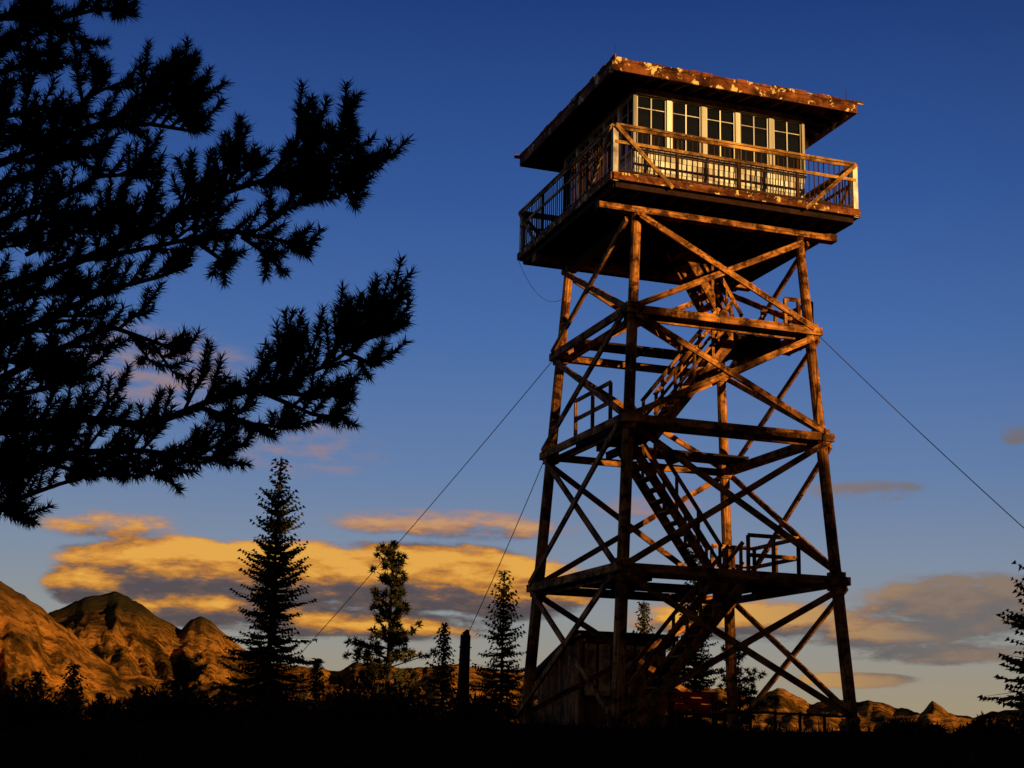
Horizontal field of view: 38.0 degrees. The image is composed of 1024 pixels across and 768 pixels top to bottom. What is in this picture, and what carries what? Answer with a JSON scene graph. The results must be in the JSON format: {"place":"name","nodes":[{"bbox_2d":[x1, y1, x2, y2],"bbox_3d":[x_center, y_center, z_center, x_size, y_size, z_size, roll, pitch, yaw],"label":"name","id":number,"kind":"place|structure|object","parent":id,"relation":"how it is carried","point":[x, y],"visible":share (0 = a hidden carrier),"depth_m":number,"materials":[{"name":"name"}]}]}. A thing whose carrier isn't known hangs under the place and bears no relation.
{"place":"outdoors","nodes":[
{"label":"outdoors","id":0,"kind":"place"},
{"bbox_2d":[0,581,1021,733],"bbox_3d":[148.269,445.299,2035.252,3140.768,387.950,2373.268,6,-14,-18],"label":"hills","id":1,"kind":"structure","parent":0,"point":[35,637],"depth_m":2080.62,"materials":[{"name":"brown stone"}]},
{"bbox_2d":[0,718,1023,767],"bbox_3d":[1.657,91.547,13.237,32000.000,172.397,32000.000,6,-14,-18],"label":"ground","id":2,"kind":"structure","parent":0,"point":[767,750],"depth_m":17.15,"materials":[{"name":"soil"}]},
{"bbox_2d":[26,671,51,701],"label":"fir tree","id":3,"kind":"object","parent":2,"relation":"on","point":[36,674],"visible":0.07,"depth_m":54.37,"materials":[{"name":"green plant"}]},
{"bbox_2d":[51,663,89,717],"bbox_3d":[-16.093,12.104,54.072,2.029,3.875,2.457,12,-17,-38],"label":"fir tree","id":4,"kind":"object","parent":2,"relation":"on","point":[72,684],"visible":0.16,"depth_m":54.33,"materials":[{"name":"green plant"}]},
{"bbox_2d":[95,692,106,708],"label":"fir tree","id":5,"kind":"object","parent":2,"relation":"on","point":[99,695],"visible":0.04,"depth_m":60.25,"materials":[{"name":"green plant"}]},
{"bbox_2d":[121,684,141,714],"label":"pine tree","id":6,"kind":"object","parent":2,"relation":"on","point":[136,690],"visible":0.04,"depth_m":58.24,"materials":[{"name":"green plant"}]},
{"bbox_2d":[159,651,214,700],"bbox_3d":[-11.141,10.836,50.312,2.502,3.568,2.821,-9,-17,37],"label":"pine tree","id":7,"kind":"object","parent":2,"relation":"on","point":[183,680],"visible":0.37,"depth_m":50.27,"materials":[{"name":"green plant"}]},
{"bbox_2d":[0,0,421,530],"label":"pine tree","id":8,"kind":"object","parent":2,"relation":"on","point":[309,174],"visible":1,"depth_m":8.78,"materials":[{"name":"green plant"}]},
{"bbox_2d":[211,685,233,713],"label":"fir tree","id":9,"kind":"object","parent":2,"relation":"on","point":[223,691],"visible":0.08,"depth_m":56.19,"materials":[{"name":"green plant"}]},
{"bbox_2d":[209,456,332,712],"bbox_3d":[-7.233,6.460,45.010,3.807,8.636,3.807,1,-13,2],"label":"fir tree","id":10,"kind":"object","parent":2,"relation":"on","point":[266,600],"visible":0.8,"depth_m":44.63,"materials":[{"name":"green plant"}]},
{"bbox_2d":[301,658,324,708],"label":"fir tree","id":11,"kind":"object","parent":2,"relation":"on","point":[320,673],"visible":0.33,"depth_m":52.35,"materials":[{"name":"green plant"}]},
{"bbox_2d":[343,540,437,701],"bbox_3d":[-3.704,7.680,44.726,2.872,6.039,2.689,-4,-14,21],"label":"pine tree","id":12,"kind":"object","parent":2,"relation":"on","point":[395,637],"visible":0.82,"depth_m":44.59,"materials":[{"name":"green plant"}]},
{"bbox_2d":[423,622,457,713],"bbox_3d":[-2.381,10.284,50.346,1.797,4.407,1.741,6,-14,-18],"label":"fir tree","id":13,"kind":"object","parent":2,"relation":"on","point":[444,669],"visible":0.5,"depth_m":50.40,"materials":[{"name":"green plant"}]},
{"bbox_2d":[118,690,802,731],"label":"distant conifer forest","id":14,"kind":"object","parent":2,"relation":"on","point":[303,695],"depth_m":96.16,"materials":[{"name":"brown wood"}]},
{"bbox_2d":[456,629,471,712],"bbox_3d":[-1.185,7.350,35.987,0.318,2.761,0.789,3,-13,-6],"label":"wooden post","id":15,"kind":"object","parent":2,"relation":"on","point":[464,662],"visible":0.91,"depth_m":35.89,"materials":[{"name":"brown wood"}]},
{"bbox_2d":[469,570,525,723],"bbox_3d":[-0.365,8.959,48.623,2.524,5.742,2.743,6,-14,-18],"label":"fir tree","id":16,"kind":"object","parent":2,"relation":"on","point":[504,616],"visible":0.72,"depth_m":48.48,"materials":[{"name":"green plant"}]},
{"bbox_2d":[0,667,1023,733],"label":"shrubs","id":17,"kind":"object","parent":2,"relation":"on","point":[182,705],"visible":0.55,"depth_m":23.41,"materials":[{"name":"green plant"}]},
{"bbox_2d":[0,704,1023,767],"bbox_3d":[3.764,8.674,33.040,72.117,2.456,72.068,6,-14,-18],"label":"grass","id":18,"kind":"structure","parent":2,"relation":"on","point":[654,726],"depth_m":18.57,"materials":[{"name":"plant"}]},
{"bbox_2d":[535,630,677,727],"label":"wooden shed","id":19,"kind":"structure","parent":2,"relation":"on","point":[593,653],"depth_m":40.77,"materials":[{"name":"brown wood"}]},
{"bbox_2d":[582,641,645,697],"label":"window frames","id":20,"kind":"structure","parent":19,"relation":"in","point":[594,642],"depth_m":40.55,"materials":[{"name":"brown wood"}]},
{"bbox_2d":[584,643,644,695],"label":"window panes","id":21,"kind":"structure","parent":19,"relation":"in","point":[590,648],"depth_m":40.57,"materials":[{"name":"clear glass"}]},
{"bbox_2d":[253,53,1023,731],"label":"fire lookout tower","id":22,"kind":"structure","parent":2,"relation":"on","point":[689,181],"depth_m":34.09,"materials":[{"name":"brown wood"}]},
{"bbox_2d":[568,97,799,203],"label":"window panes","id":23,"kind":"structure","parent":22,"relation":"in","point":[643,114],"depth_m":34.44,"materials":[{"name":"clear glass"}]},
{"bbox_2d":[631,601,654,633],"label":"fir tree","id":24,"kind":"object","parent":2,"relation":"on","point":[643,609],"visible":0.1,"depth_m":65.03,"materials":[{"name":"green plant"}]},
{"bbox_2d":[666,629,688,725],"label":"fir tree","id":25,"kind":"object","parent":2,"relation":"on","point":[673,689],"visible":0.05,"depth_m":66.20,"materials":[{"name":"green plant"}]},
{"bbox_2d":[664,691,721,729],"bbox_3d":[4.009,7.280,33.023,1.200,0.892,0.580,2,-13,-1],"label":"park bench","id":26,"kind":"object","parent":2,"relation":"on","point":[671,706],"visible":0.81,"depth_m":33.25,"materials":[{"name":"red paint"}]},
{"bbox_2d":[666,534,725,728],"bbox_3d":[7.150,10.552,58.674,3.203,9.431,2.990,6,-14,-18],"label":"fir tree","id":27,"kind":"object","parent":2,"relation":"on","point":[695,684],"visible":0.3,"depth_m":58.29,"materials":[{"name":"green plant"}]},
{"bbox_2d":[696,640,779,730],"bbox_3d":[8.031,11.637,54.300,2.947,4.698,3.311,-7,-16,31],"label":"pine tree","id":28,"kind":"object","parent":2,"relation":"on","point":[745,691],"visible":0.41,"depth_m":54.22,"materials":[{"name":"green plant"}]},
{"bbox_2d":[723,709,844,731],"bbox_3d":[6.221,7.786,33.480,3.228,0.865,0.138,6,-14,-18],"label":"wooden fence","id":29,"kind":"object","parent":2,"relation":"on","point":[774,712],"visible":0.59,"depth_m":33.42,"materials":[{"name":"brown wood"}]},
{"bbox_2d":[977,560,1023,731],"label":"fir tree","id":30,"kind":"object","parent":2,"relation":"on","point":[1017,621],"visible":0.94,"depth_m":34.48,"materials":[{"name":"green plant"}]},
{"bbox_2d":[0,0,1023,717],"label":"sky","id":31,"kind":"structure","parent":0,"point":[922,295],"materials":[{"name":"blue"}]},
{"bbox_2d":[48,591,1022,718],"bbox_3d":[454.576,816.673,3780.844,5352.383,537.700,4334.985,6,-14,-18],"label":"mountain","id":32,"kind":"structure","parent":0,"point":[119,632],"depth_m":3812.28,"materials":[{"name":"brown stone"}]}
]}

